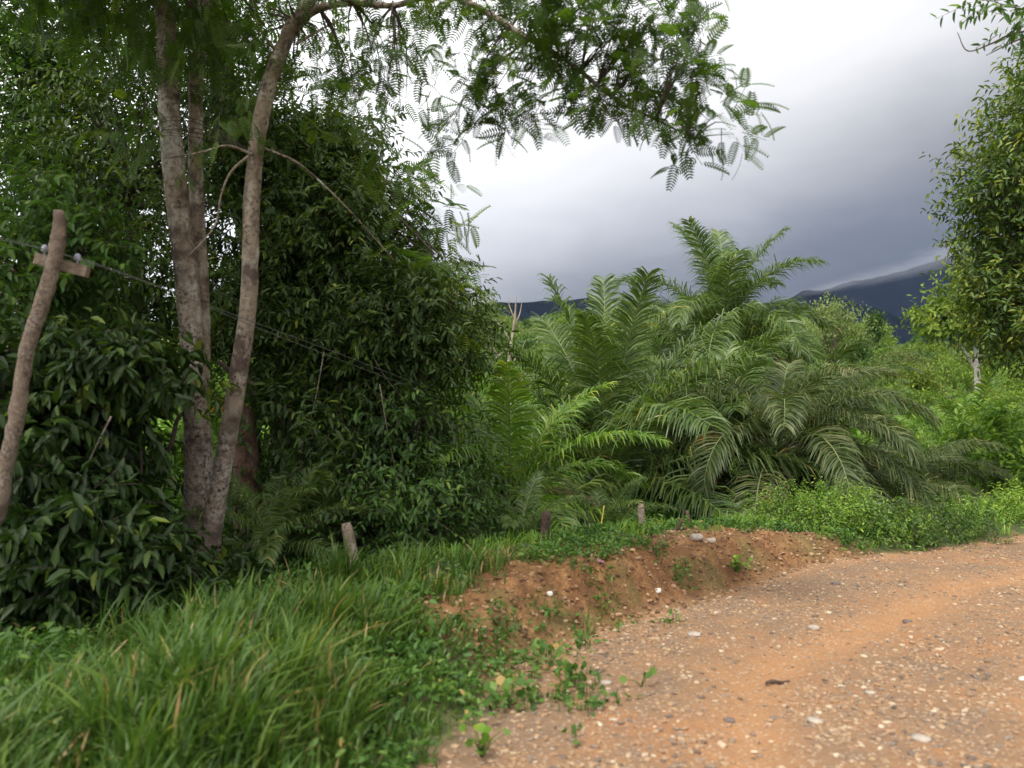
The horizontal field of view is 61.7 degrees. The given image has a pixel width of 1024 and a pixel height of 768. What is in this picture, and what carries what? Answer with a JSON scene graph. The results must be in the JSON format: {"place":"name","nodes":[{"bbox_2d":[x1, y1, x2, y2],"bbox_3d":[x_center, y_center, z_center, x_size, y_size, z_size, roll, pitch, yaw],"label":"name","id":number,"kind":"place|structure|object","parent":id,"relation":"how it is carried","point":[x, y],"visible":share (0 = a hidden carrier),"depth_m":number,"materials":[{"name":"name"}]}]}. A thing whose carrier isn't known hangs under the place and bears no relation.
{"place":"outdoors","nodes":[
{"label":"outdoors","id":0,"kind":"place"},
{"bbox_2d":[0,0,1023,320],"label":"sky","id":1,"kind":"structure","parent":0,"point":[867,87],"materials":[{"name":"grey"}]},
{"bbox_2d":[2,325,1023,767],"bbox_3d":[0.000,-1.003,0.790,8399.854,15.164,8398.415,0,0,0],"label":"ground","id":2,"kind":"structure","parent":0,"point":[862,623],"depth_m":6.61,"materials":[{"name":"soil"}]},
{"bbox_2d":[0,210,90,526],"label":"utility pole","id":3,"kind":"object","parent":2,"relation":"on","point":[53,263],"visible":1,"depth_m":6.26,"materials":[{"name":"wood"}]},
{"bbox_2d":[0,239,477,410],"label":"wire","id":4,"kind":"object","parent":3,"relation":"attached to","point":[213,309],"visible":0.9,"depth_m":7.40,"materials":[{"name":"metal"}]},
{"bbox_2d":[0,237,481,407],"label":"wire","id":5,"kind":"object","parent":3,"relation":"attached to","point":[228,312],"visible":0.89,"depth_m":7.72,"materials":[{"name":"metal"}]},
{"bbox_2d":[0,113,175,439],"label":"leafy tree","id":6,"kind":"object","parent":2,"relation":"on","point":[20,282],"visible":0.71,"depth_m":8.35,"materials":[{"name":"green plant"}]},
{"bbox_2d":[0,561,202,645],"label":"broadleaf shrub","id":7,"kind":"object","parent":2,"relation":"on","point":[6,619],"visible":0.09,"depth_m":7.01,"materials":[{"name":"green plant"}]},
{"bbox_2d":[0,286,210,633],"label":"broadleaf shrub","id":8,"kind":"object","parent":2,"relation":"on","point":[66,521],"visible":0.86,"depth_m":7.07,"materials":[{"name":"green plant"}]},
{"bbox_2d":[89,416,111,458],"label":"dry vine","id":9,"kind":"object","parent":8,"relation":"attached to","point":[108,421],"visible":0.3,"depth_m":7.44,"materials":[{"name":"plant"}]},
{"bbox_2d":[0,0,235,328],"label":"leafy tree","id":10,"kind":"object","parent":2,"relation":"on","point":[17,46],"visible":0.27,"depth_m":13.79,"materials":[{"name":"green plant"}]},
{"bbox_2d":[0,295,241,513],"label":"broadleaf shrub","id":11,"kind":"object","parent":2,"relation":"on","point":[94,348],"visible":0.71,"depth_m":7.78,"materials":[{"name":"green plant"}]},
{"bbox_2d":[0,2,327,473],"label":"leafy tree","id":12,"kind":"object","parent":2,"relation":"on","point":[142,305],"visible":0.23,"depth_m":12.22,"materials":[{"name":"green plant"}]},
{"bbox_2d":[0,0,351,555],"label":"pale barked tree","id":13,"kind":"object","parent":2,"relation":"on","point":[186,221],"visible":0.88,"depth_m":9.08,"materials":[{"name":"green plant"}]},
{"bbox_2d":[139,411,183,468],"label":"dry vine","id":14,"kind":"object","parent":13,"relation":"attached to","point":[172,438],"visible":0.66,"depth_m":9.13,"materials":[{"name":"brown plant"}]},
{"bbox_2d":[216,360,250,384],"bbox_3d":[-3.139,-0.132,9.729,0.104,0.292,0.438,0,0,44],"label":"limb","id":15,"kind":"object","parent":13,"relation":"attached to","point":[225,367],"visible":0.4,"depth_m":9.62,"materials":[{"name":"grey plant"}]},
{"bbox_2d":[77,448,316,627],"bbox_3d":[-3.747,1.612,8.833,2.930,2.301,3.676,0,0,0],"label":"broadleaf shrub","id":16,"kind":"object","parent":2,"relation":"on","point":[205,564],"visible":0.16,"depth_m":8.23,"materials":[{"name":"green plant"}]},
{"bbox_2d":[145,360,267,487],"bbox_3d":[-6.931,1.616,18.299,4.873,4.774,6.322,0,0,-26],"label":"backlit shrub","id":17,"kind":"object","parent":2,"relation":"on","point":[180,465],"visible":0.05,"depth_m":17.29,"materials":[{"name":"green plant"}]},
{"bbox_2d":[81,0,417,456],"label":"tall tree","id":18,"kind":"object","parent":2,"relation":"on","point":[236,73],"visible":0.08,"depth_m":14.04,"materials":[{"name":"green plant"}]},
{"bbox_2d":[233,406,274,538],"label":"tree trunk","id":19,"kind":"object","parent":2,"relation":"on","point":[243,457],"visible":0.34,"depth_m":10.68,"materials":[{"name":"red plant"}]},
{"bbox_2d":[0,577,524,767],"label":"verge weeds","id":20,"kind":"object","parent":2,"relation":"on","point":[50,636],"visible":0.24,"depth_m":5.63,"materials":[{"name":"green plant"}]},
{"bbox_2d":[164,454,380,571],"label":"oil palm","id":21,"kind":"object","parent":2,"relation":"on","point":[272,538],"visible":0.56,"depth_m":9.61,"materials":[{"name":"green plant"}]},
{"bbox_2d":[0,531,596,767],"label":"tall grass","id":22,"kind":"structure","parent":2,"relation":"on","point":[195,702],"depth_m":4.59,"materials":[{"name":"plant"}]},
{"bbox_2d":[95,59,527,503],"bbox_3d":[-2.640,-0.987,12.448,5.774,6.910,5.264,0,0,0],"label":"dense tree","id":23,"kind":"object","parent":2,"relation":"on","point":[307,247],"visible":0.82,"depth_m":11.19,"materials":[{"name":"green plant"}]},
{"bbox_2d":[298,352,324,459],"bbox_3d":[-2.524,0.332,10.758,0.527,1.463,0.034,0,0,36],"label":"vine","id":24,"kind":"object","parent":23,"relation":"hanging from","point":[316,394],"visible":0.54,"depth_m":10.67,"materials":[{"name":"plant"}]},
{"bbox_2d":[379,384,395,496],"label":"vine","id":25,"kind":"object","parent":23,"relation":"hanging from","point":[386,426],"visible":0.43,"depth_m":10.27,"materials":[{"name":"plant"}]},
{"bbox_2d":[227,428,435,561],"bbox_3d":[-2.297,1.661,10.528,2.665,2.238,2.834,0,0,32],"label":"oil palm","id":26,"kind":"object","parent":2,"relation":"on","point":[291,520],"visible":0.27,"depth_m":10.07,"materials":[{"name":"green plant"}]},
{"bbox_2d":[204,82,495,440],"bbox_3d":[-2.241,-0.894,12.353,4.061,6.878,3.814,0,0,0],"label":"feathery tree","id":27,"kind":"object","parent":2,"relation":"on","point":[435,231],"visible":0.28,"depth_m":11.87,"materials":[{"name":"green plant"}]},
{"bbox_2d":[342,522,357,566],"bbox_3d":[-1.592,1.795,8.700,0.274,0.786,0.131,0,0,0],"label":"fence post","id":28,"kind":"object","parent":2,"relation":"on","point":[347,528],"visible":0.37,"depth_m":8.65,"materials":[{"name":"wood"}]},
{"bbox_2d":[209,333,518,552],"bbox_3d":[-2.076,0.847,11.260,4.931,3.273,3.250,0,0,23],"label":"tall shrub","id":29,"kind":"object","parent":2,"relation":"on","point":[309,435],"visible":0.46,"depth_m":10.74,"materials":[{"name":"green plant"}]},
{"bbox_2d":[289,363,540,562],"bbox_3d":[-1.147,1.240,10.536,3.220,3.051,3.776,0,0,0],"label":"tall shrub","id":30,"kind":"object","parent":2,"relation":"on","point":[417,519],"visible":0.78,"depth_m":10.15,"materials":[{"name":"green plant"}]},
{"bbox_2d":[351,363,579,508],"bbox_3d":[-1.307,0.846,15.991,5.356,3.370,3.732,0,0,35],"label":"backlit shrub","id":31,"kind":"object","parent":2,"relation":"on","point":[485,391],"visible":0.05,"depth_m":15.44,"materials":[{"name":"green plant"}]},
{"bbox_2d":[157,0,788,573],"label":"pale barked tree","id":32,"kind":"object","parent":2,"relation":"on","point":[547,30],"visible":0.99,"depth_m":7.28,"materials":[{"name":"green plant"}]},
{"bbox_2d":[459,722,510,757],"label":"seedling","id":33,"kind":"object","parent":2,"relation":"on","point":[483,729],"visible":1,"depth_m":4.54,"materials":[{"name":"green plant"}]},
{"bbox_2d":[463,280,512,374],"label":"lime tree","id":34,"kind":"object","parent":2,"relation":"on","point":[503,315],"visible":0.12,"depth_m":59.74,"materials":[{"name":"green plant"}]},
{"bbox_2d":[477,315,524,339],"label":"spreading tree","id":35,"kind":"object","parent":2,"relation":"on","point":[507,324],"visible":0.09,"depth_m":85.92,"materials":[{"name":"green plant"}]},
{"bbox_2d":[483,675,524,707],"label":"seedling","id":36,"kind":"object","parent":2,"relation":"on","point":[501,681],"visible":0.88,"depth_m":5.39,"materials":[{"name":"green plant"}]},
{"bbox_2d":[490,296,525,398],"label":"dead tree","id":37,"kind":"object","parent":2,"relation":"on","point":[514,324],"visible":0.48,"depth_m":33.97,"materials":[{"name":"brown wood"}]},
{"bbox_2d":[433,469,585,539],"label":"oil palm","id":38,"kind":"object","parent":2,"relation":"on","point":[507,518],"visible":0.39,"depth_m":10.80,"materials":[{"name":"green plant"}]},
{"bbox_2d":[470,383,554,407],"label":"oil palm","id":39,"kind":"object","parent":2,"relation":"on","point":[527,404],"visible":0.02,"depth_m":31.80,"materials":[{"name":"green plant"}]},
{"bbox_2d":[490,350,538,376],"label":"dark bushy tree","id":40,"kind":"object","parent":2,"relation":"on","point":[504,358],"visible":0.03,"depth_m":61.33,"materials":[{"name":"green plant"}]},
{"bbox_2d":[488,327,542,368],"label":"dark bushy tree","id":41,"kind":"object","parent":2,"relation":"on","point":[527,343],"visible":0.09,"depth_m":72.90,"materials":[{"name":"green plant"}]},
{"bbox_2d":[9,471,1023,634],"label":"undergrowth","id":42,"kind":"object","parent":2,"relation":"on","point":[304,564],"visible":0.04,"depth_m":11.46,"materials":[{"name":"green plant"}]},
{"bbox_2d":[353,594,685,767],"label":"creeping weeds","id":43,"kind":"object","parent":2,"relation":"on","point":[532,697],"visible":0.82,"depth_m":5.57,"materials":[{"name":"green plant"}]},
{"bbox_2d":[520,318,533,330],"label":"conical tree","id":44,"kind":"object","parent":2,"relation":"on","point":[524,322],"visible":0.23,"depth_m":100.56,"materials":[{"name":"green plant"}]},
{"bbox_2d":[383,360,673,535],"bbox_3d":[-0.017,1.244,12.482,4.323,3.109,4.267,0,0,-38],"label":"oil palm","id":45,"kind":"object","parent":2,"relation":"on","point":[521,468],"visible":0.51,"depth_m":12.18,"materials":[{"name":"green plant"}]},
{"bbox_2d":[540,511,550,540],"bbox_3d":[0.383,1.715,9.400,0.146,0.639,0.118,0,0,0],"label":"fence post","id":46,"kind":"object","parent":2,"relation":"on","point":[545,519],"visible":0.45,"depth_m":9.36,"materials":[{"name":"wood"}]},
{"bbox_2d":[520,348,570,384],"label":"spreading tree","id":47,"kind":"object","parent":2,"relation":"on","point":[541,378],"visible":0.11,"depth_m":56.35,"materials":[{"name":"green plant"}]},
{"bbox_2d":[532,638,567,666],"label":"seedling","id":48,"kind":"object","parent":2,"relation":"on","point":[558,653],"visible":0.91,"depth_m":6.21,"materials":[{"name":"green plant"}]},
{"bbox_2d":[528,337,594,364],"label":"rounded tree","id":49,"kind":"object","parent":2,"relation":"on","point":[549,345],"visible":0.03,"depth_m":61.26,"materials":[{"name":"green plant"}]},
{"bbox_2d":[556,659,582,681],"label":"seedling","id":50,"kind":"object","parent":2,"relation":"on","point":[568,665],"visible":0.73,"depth_m":5.75,"materials":[{"name":"green plant"}]},
{"bbox_2d":[516,380,635,471],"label":"oil palm","id":51,"kind":"object","parent":2,"relation":"on","point":[548,403],"visible":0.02,"depth_m":25.13,"materials":[{"name":"green plant"}]},
{"bbox_2d":[145,361,1020,486],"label":"hillside thicket","id":52,"kind":"object","parent":2,"relation":"on","point":[583,472],"visible":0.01,"depth_m":36.12,"materials":[{"name":"green plant"}]},
{"bbox_2d":[550,473,677,525],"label":"oil palm","id":53,"kind":"object","parent":2,"relation":"on","point":[614,509],"visible":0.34,"depth_m":12.23,"materials":[{"name":"green plant"}]},
{"bbox_2d":[428,266,837,528],"bbox_3d":[1.653,0.894,16.556,8.939,6.422,8.794,0,0,0],"label":"oil palm","id":54,"kind":"object","parent":2,"relation":"on","point":[588,365],"visible":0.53,"depth_m":15.62,"materials":[{"name":"green plant"}]},
{"bbox_2d":[378,514,888,656],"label":"bank weeds","id":55,"kind":"object","parent":2,"relation":"on","point":[612,541],"visible":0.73,"depth_m":8.81,"materials":[{"name":"green plant"}]},
{"bbox_2d":[385,525,882,686],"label":"bank clods","id":56,"kind":"object","parent":2,"relation":"on","point":[617,574],"visible":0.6,"depth_m":8.37,"materials":[{"name":"soil"}]},
{"bbox_2d":[619,666,656,686],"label":"seedling","id":57,"kind":"object","parent":2,"relation":"on","point":[648,674],"visible":1,"depth_m":5.74,"materials":[{"name":"green plant"}]},
{"bbox_2d":[638,503,645,528],"bbox_3d":[1.575,1.728,10.299,0.134,0.585,0.092,0,0,0],"label":"fence post","id":58,"kind":"object","parent":2,"relation":"on","point":[641,515],"visible":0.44,"depth_m":10.27,"materials":[{"name":"wood"}]},
{"bbox_2d":[687,631,701,636],"bbox_3d":[1.509,2.069,7.100,0.112,0.034,0.078,-3,2,25],"label":"stone","id":59,"kind":"object","parent":2,"relation":"on","point":[694,634],"visible":1,"depth_m":7.07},
{"bbox_2d":[690,533,703,540],"bbox_3d":[2.110,1.753,9.803,0.155,0.085,0.108,3,-8,-21],"label":"stone","id":60,"kind":"object","parent":2,"relation":"on","point":[696,537],"visible":1,"depth_m":9.76,"materials":[{"name":"stone"}]},
{"bbox_2d":[585,325,867,513],"bbox_3d":[4.579,0.942,18.465,6.459,4.375,6.951,0,0,0],"label":"oil palm","id":61,"kind":"object","parent":2,"relation":"on","point":[781,340],"visible":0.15,"depth_m":17.43,"materials":[{"name":"green plant"}]},
{"bbox_2d":[605,216,857,479],"bbox_3d":[5.564,-0.618,23.037,6.602,7.937,6.711,0,0,0],"label":"oil palm","id":62,"kind":"object","parent":2,"relation":"on","point":[719,276],"visible":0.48,"depth_m":22.13,"materials":[{"name":"green plant"}]},
{"bbox_2d":[482,313,981,351],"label":"woods","id":63,"kind":"object","parent":2,"relation":"on","point":[904,344],"depth_m":133.29,"materials":[{"name":"green plant"}]},
{"bbox_2d":[726,554,752,571],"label":"seedling","id":64,"kind":"object","parent":2,"relation":"on","point":[734,560],"visible":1,"depth_m":9.62,"materials":[{"name":"green plant"}]},
{"bbox_2d":[765,679,789,683],"bbox_3d":[1.835,2.058,5.927,0.174,0.034,0.034,0,0,0],"label":"bark piece","id":65,"kind":"object","parent":2,"relation":"on","point":[771,681],"visible":1,"depth_m":5.92,"materials":[{"name":"wood"}]},
{"bbox_2d":[623,357,943,520],"bbox_3d":[4.930,1.288,16.633,6.034,3.729,6.040,0,0,0],"label":"oil palm","id":66,"kind":"object","parent":2,"relation":"on","point":[787,424],"visible":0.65,"depth_m":15.18,"materials":[{"name":"green plant"}]},
{"bbox_2d":[696,430,720,453],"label":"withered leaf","id":67,"kind":"object","parent":66,"relation":"hanging from","point":[716,434],"visible":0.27,"depth_m":15.65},
{"bbox_2d":[762,315,831,368],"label":"lime tree","id":68,"kind":"object","parent":2,"relation":"on","point":[814,333],"visible":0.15,"depth_m":57.27,"materials":[{"name":"green plant"}]},
{"bbox_2d":[806,716,823,723],"bbox_3d":[1.794,1.995,5.080,0.094,0.033,0.066,8,4,18],"label":"stone","id":69,"kind":"object","parent":2,"relation":"on","point":[812,720],"visible":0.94,"depth_m":5.06,"materials":[{"name":"stone"}]},
{"bbox_2d":[725,474,929,551],"bbox_3d":[4.532,2.135,12.470,2.807,1.656,2.937,0,0,0],"label":"roadside bush","id":70,"kind":"object","parent":2,"relation":"on","point":[823,511],"visible":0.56,"depth_m":12.22,"materials":[{"name":"green plant"}]},
{"bbox_2d":[726,336,942,462],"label":"oil palm","id":71,"kind":"object","parent":2,"relation":"on","point":[846,348],"visible":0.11,"depth_m":20.96,"materials":[{"name":"green plant"}]},
{"bbox_2d":[791,283,883,373],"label":"lime tree","id":72,"kind":"object","parent":2,"relation":"on","point":[838,312],"visible":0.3,"depth_m":61.87,"materials":[{"name":"green plant"}]},
{"bbox_2d":[822,349,891,365],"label":"rounded tree","id":73,"kind":"object","parent":2,"relation":"on","point":[879,354],"visible":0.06,"depth_m":66.82,"materials":[{"name":"green plant"}]},
{"bbox_2d":[840,335,880,382],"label":"conical tree","id":74,"kind":"object","parent":2,"relation":"on","point":[865,352],"visible":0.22,"depth_m":52.08,"materials":[{"name":"green plant"}]},
{"bbox_2d":[850,321,897,350],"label":"spreading tree","id":75,"kind":"object","parent":2,"relation":"on","point":[888,340],"visible":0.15,"depth_m":97.41,"materials":[{"name":"green plant"}]},
{"bbox_2d":[830,356,920,420],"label":"oil palm","id":76,"kind":"object","parent":2,"relation":"on","point":[882,382],"visible":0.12,"depth_m":37.04,"materials":[{"name":"green plant"}]},
{"bbox_2d":[859,308,891,356],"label":"conical tree","id":77,"kind":"object","parent":2,"relation":"on","point":[877,332],"visible":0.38,"depth_m":74.68,"materials":[{"name":"green plant"}]},
{"bbox_2d":[843,380,938,431],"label":"spreading tree","id":78,"kind":"object","parent":2,"relation":"on","point":[907,396],"visible":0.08,"depth_m":39.57,"materials":[{"name":"green plant"}]},
{"bbox_2d":[834,402,958,454],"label":"oil palm","id":79,"kind":"object","parent":2,"relation":"on","point":[900,418],"visible":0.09,"depth_m":29.67,"materials":[{"name":"green plant"}]},
{"bbox_2d":[789,430,1010,509],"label":"oil palm","id":80,"kind":"object","parent":2,"relation":"on","point":[940,485],"visible":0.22,"depth_m":16.90,"materials":[{"name":"green plant"}]},
{"bbox_2d":[872,344,942,386],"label":"lime tree","id":81,"kind":"object","parent":2,"relation":"on","point":[902,356],"visible":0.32,"depth_m":62.48,"materials":[{"name":"green plant"}]},
{"bbox_2d":[872,358,952,401],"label":"spreading tree","id":82,"kind":"object","parent":2,"relation":"on","point":[920,381],"visible":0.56,"depth_m":52.04,"materials":[{"name":"green plant"}]},
{"bbox_2d":[874,383,962,433],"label":"oil palm","id":83,"kind":"object","parent":2,"relation":"on","point":[932,402],"visible":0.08,"depth_m":41.60,"materials":[{"name":"green plant"}]},
{"bbox_2d":[911,733,930,742],"bbox_3d":[2.289,1.983,4.800,0.102,0.036,0.072,-2,1,26],"label":"rock","id":84,"kind":"object","parent":2,"relation":"on","point":[920,738],"visible":1,"depth_m":4.78,"materials":[{"name":"stone"}]},
{"bbox_2d":[900,345,946,367],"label":"dark bushy tree","id":85,"kind":"object","parent":2,"relation":"on","point":[930,353],"visible":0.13,"depth_m":93.14,"materials":[{"name":"green plant"}]},
{"bbox_2d":[899,339,953,359],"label":"spreading tree","id":86,"kind":"object","parent":2,"relation":"on","point":[932,347],"visible":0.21,"depth_m":97.17,"materials":[{"name":"green plant"}]},
{"bbox_2d":[842,482,1020,553],"bbox_3d":[6.072,2.321,12.632,2.996,1.710,2.797,0,0,0],"label":"roadside bush","id":87,"kind":"object","parent":2,"relation":"on","point":[920,518],"visible":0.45,"depth_m":12.25,"materials":[{"name":"green plant"}]},
{"bbox_2d":[859,443,1014,498],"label":"oil palm","id":88,"kind":"object","parent":2,"relation":"on","point":[940,474],"visible":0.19,"depth_m":20.57,"materials":[{"name":"green plant"}]},
{"bbox_2d":[920,357,987,398],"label":"rounded tree","id":89,"kind":"object","parent":2,"relation":"on","point":[966,378],"visible":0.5,"depth_m":70.83,"materials":[{"name":"green plant"}]},
{"bbox_2d":[894,390,1013,449],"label":"oil palm","id":90,"kind":"object","parent":2,"relation":"on","point":[922,434],"visible":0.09,"depth_m":34.00,"materials":[{"name":"green plant"}]},
{"bbox_2d":[892,363,1023,491],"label":"oil palm","id":91,"kind":"object","parent":2,"relation":"on","point":[985,390],"visible":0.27,"depth_m":23.82,"materials":[{"name":"green plant"}]},
{"bbox_2d":[921,350,996,389],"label":"rounded tree","id":92,"kind":"object","parent":2,"relation":"on","point":[947,357],"visible":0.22,"depth_m":84.06,"materials":[{"name":"green plant"}]},
{"bbox_2d":[899,260,1023,396],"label":"white trunk tree","id":93,"kind":"object","parent":2,"relation":"on","point":[937,331],"visible":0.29,"depth_m":41.97,"materials":[{"name":"green plant"}]},
{"bbox_2d":[918,10,1023,386],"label":"overhanging tree","id":94,"kind":"object","parent":2,"relation":"on","point":[999,264],"visible":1,"depth_m":18.00,"materials":[{"name":"green leaf"},{"name":"pale grey bark"}]},
{"bbox_2d":[929,0,1023,68],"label":"twiggy branch","id":95,"kind":"object","parent":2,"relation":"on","point":[1013,35],"visible":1,"depth_m":8.97,"materials":[{"name":"green plant"}]},
{"bbox_2d":[931,472,1023,527],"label":"roadside bush","id":96,"kind":"object","parent":2,"relation":"on","point":[1009,499],"visible":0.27,"depth_m":14.64,"materials":[{"name":"green plant"}]},
{"bbox_2d":[938,383,1023,496],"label":"tall shrub","id":97,"kind":"object","parent":2,"relation":"on","point":[1012,461],"visible":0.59,"depth_m":21.85,"materials":[{"name":"green plant"}]},
{"bbox_2d":[942,386,1019,424],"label":"oil palm","id":98,"kind":"object","parent":2,"relation":"on","point":[1007,401],"visible":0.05,"depth_m":45.23,"materials":[{"name":"green plant"}]},
{"bbox_2d":[985,361,1023,393],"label":"rounded tree","id":99,"kind":"object","parent":2,"relation":"on","point":[1004,378],"visible":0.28,"depth_m":61.17,"materials":[{"name":"green plant"}]},
{"bbox_2d":[989,362,1023,388],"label":"rounded tree","id":100,"kind":"object","parent":2,"relation":"on","point":[1001,369],"visible":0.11,"depth_m":76.42,"materials":[{"name":"green plant"}]},
{"bbox_2d":[991,385,1023,400],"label":"spreading tree","id":101,"kind":"object","parent":2,"relation":"on","point":[1007,393],"visible":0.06,"depth_m":52.54,"materials":[{"name":"green plant"}]},
{"bbox_2d":[992,388,1023,408],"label":"rounded tree","id":102,"kind":"object","parent":2,"relation":"on","point":[1004,396],"visible":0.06,"depth_m":49.38,"materials":[{"name":"green plant"}]},
{"bbox_2d":[352,495,1023,596],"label":"bank grass","id":103,"kind":"structure","parent":0,"point":[525,538],"depth_m":9.97,"materials":[{"name":"green plant"}]},
{"bbox_2d":[462,290,979,347],"bbox_3d":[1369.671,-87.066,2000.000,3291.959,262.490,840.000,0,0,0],"label":"mountain","id":104,"kind":"structure","parent":0,"point":[539,308],"depth_m":1942.23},
{"bbox_2d":[434,536,1023,767],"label":"road gravel","id":105,"kind":"structure","parent":0,"point":[595,763],"depth_m":5.69,"materials":[{"name":"gravel"}]},
{"bbox_2d":[777,252,980,323],"bbox_3d":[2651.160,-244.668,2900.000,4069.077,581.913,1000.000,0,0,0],"label":"mountain","id":106,"kind":"structure","parent":0,"point":[888,293],"depth_m":2812.95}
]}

